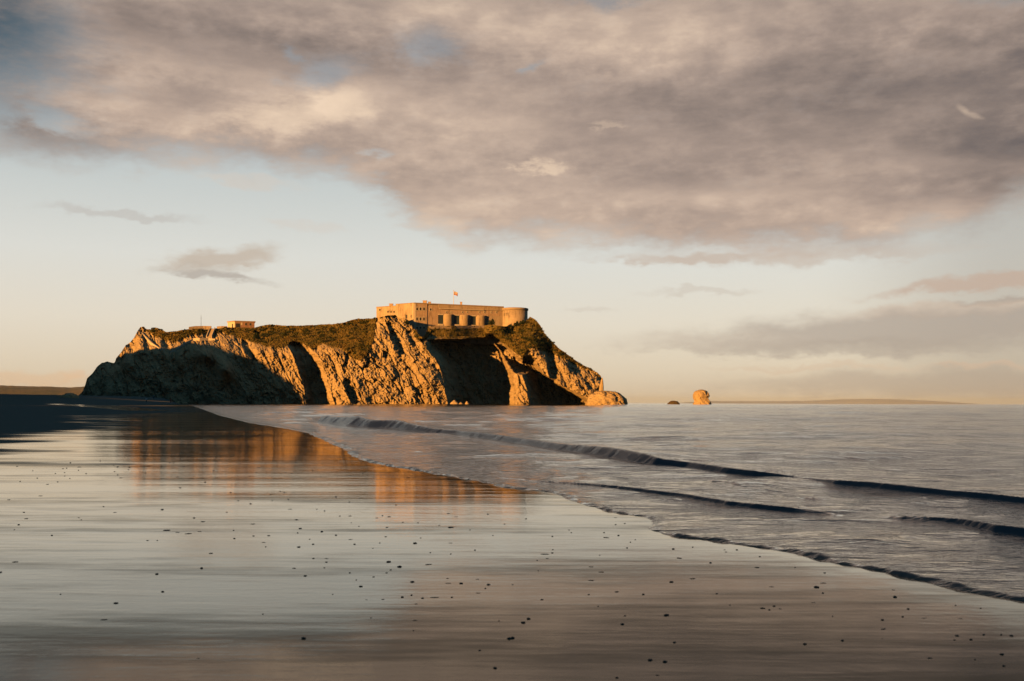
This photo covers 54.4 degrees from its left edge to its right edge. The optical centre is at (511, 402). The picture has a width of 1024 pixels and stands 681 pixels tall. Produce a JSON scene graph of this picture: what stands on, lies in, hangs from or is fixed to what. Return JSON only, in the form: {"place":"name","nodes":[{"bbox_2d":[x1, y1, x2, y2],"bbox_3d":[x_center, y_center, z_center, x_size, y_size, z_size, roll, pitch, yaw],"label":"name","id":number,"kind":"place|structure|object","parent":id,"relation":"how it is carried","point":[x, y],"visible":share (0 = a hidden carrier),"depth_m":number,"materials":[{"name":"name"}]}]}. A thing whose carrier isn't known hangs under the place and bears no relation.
{"place":"outdoors","nodes":[
{"label":"outdoors","id":0,"kind":"place"},
{"bbox_2d":[0,385,83,394],"bbox_3d":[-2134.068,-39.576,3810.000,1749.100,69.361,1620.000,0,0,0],"label":"hills","id":1,"kind":"structure","parent":0,"point":[36,390],"depth_m":3255.87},
{"bbox_2d":[79,315,601,404],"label":"island","id":2,"kind":"structure","parent":0,"point":[399,364],"depth_m":443.98,"materials":[{"name":"stone"}]},
{"bbox_2d":[141,332,164,350],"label":"path wall","id":3,"kind":"structure","parent":2,"relation":"on","point":[150,342],"depth_m":462.16,"materials":[{"name":"stone"}]},
{"bbox_2d":[170,338,214,352],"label":"path wall","id":4,"kind":"structure","parent":2,"relation":"on","point":[189,341],"depth_m":461.97,"materials":[{"name":"stone"}]},
{"bbox_2d":[189,326,211,330],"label":"parapet wall","id":5,"kind":"structure","parent":2,"relation":"on","point":[198,327],"depth_m":474.71,"materials":[{"name":"stone"}]},
{"bbox_2d":[206,327,214,337],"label":"staircase","id":6,"kind":"structure","parent":2,"relation":"on","point":[210,333],"depth_m":470.73,"materials":[{"name":"stone"}]},
{"bbox_2d":[227,321,255,327],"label":"flat roofed building","id":7,"kind":"structure","parent":2,"relation":"on","point":[244,324],"depth_m":481.15,"materials":[{"name":"beige brick"}]},
{"bbox_2d":[147,315,596,372],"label":"rough grass","id":8,"kind":"structure","parent":2,"relation":"on","point":[315,342],"depth_m":458.24,"materials":[{"name":"green plant"}]},
{"bbox_2d":[487,319,494,324],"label":"shrub","id":9,"kind":"object","parent":8,"relation":"on","point":[491,322],"visible":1,"depth_m":462.31,"materials":[{"name":"green plant"}]},
{"bbox_2d":[376,300,527,344],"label":"fort","id":10,"kind":"structure","parent":2,"relation":"on","point":[422,317],"depth_m":467.88,"materials":[{"name":"stone"}]},
{"bbox_2d":[429,326,483,328],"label":"retaining wall","id":11,"kind":"structure","parent":2,"relation":"on","point":[438,327],"depth_m":455.51,"materials":[{"name":"stone"}]},
{"bbox_2d":[585,391,627,404],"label":"boulder outcrop","id":12,"kind":"object","parent":2,"relation":"on","point":[605,398],"visible":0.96,"depth_m":424.35,"materials":[{"name":"stone"}]},
{"bbox_2d":[599,378,603,390],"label":"rock pinnacle","id":13,"kind":"object","parent":12,"relation":"on","point":[601,387],"visible":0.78,"depth_m":435.25,"materials":[{"name":"stone"}]},
{"bbox_2d":[0,394,1023,680],"bbox_3d":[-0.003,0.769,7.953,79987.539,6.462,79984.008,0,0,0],"label":"sand","id":14,"kind":"structure","parent":0,"point":[78,556],"depth_m":5.44,"materials":[{"name":"sand"}]},
{"bbox_2d":[59,393,78,397],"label":"sand bar rock","id":15,"kind":"object","parent":14,"relation":"on","point":[69,395],"visible":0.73,"depth_m":327.56,"materials":[{"name":"stone"}]},
{"bbox_2d":[0,0,1023,403],"label":"sky","id":16,"kind":"structure","parent":0,"point":[731,200],"materials":[{"name":"grey"}]},
{"bbox_2d":[183,403,1023,601],"bbox_3d":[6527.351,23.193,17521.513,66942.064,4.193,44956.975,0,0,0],"label":"sea","id":17,"kind":"structure","parent":0,"point":[932,493],"depth_m":16.10,"materials":[{"name":"grey liquid"}]},
{"bbox_2d":[667,401,678,403],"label":"sea rock","id":18,"kind":"object","parent":17,"relation":"in","point":[673,402],"visible":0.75,"depth_m":796.39,"materials":[{"name":"brown stone"}]},
{"bbox_2d":[693,390,711,404],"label":"sea stack","id":19,"kind":"object","parent":17,"relation":"in","point":[700,397],"visible":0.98,"depth_m":793.83,"materials":[{"name":"stone"}]},
{"bbox_2d":[683,399,971,403],"bbox_3d":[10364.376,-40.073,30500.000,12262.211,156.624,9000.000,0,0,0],"label":"distant hills","id":20,"kind":"structure","parent":0,"point":[867,401],"depth_m":26743.12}
]}

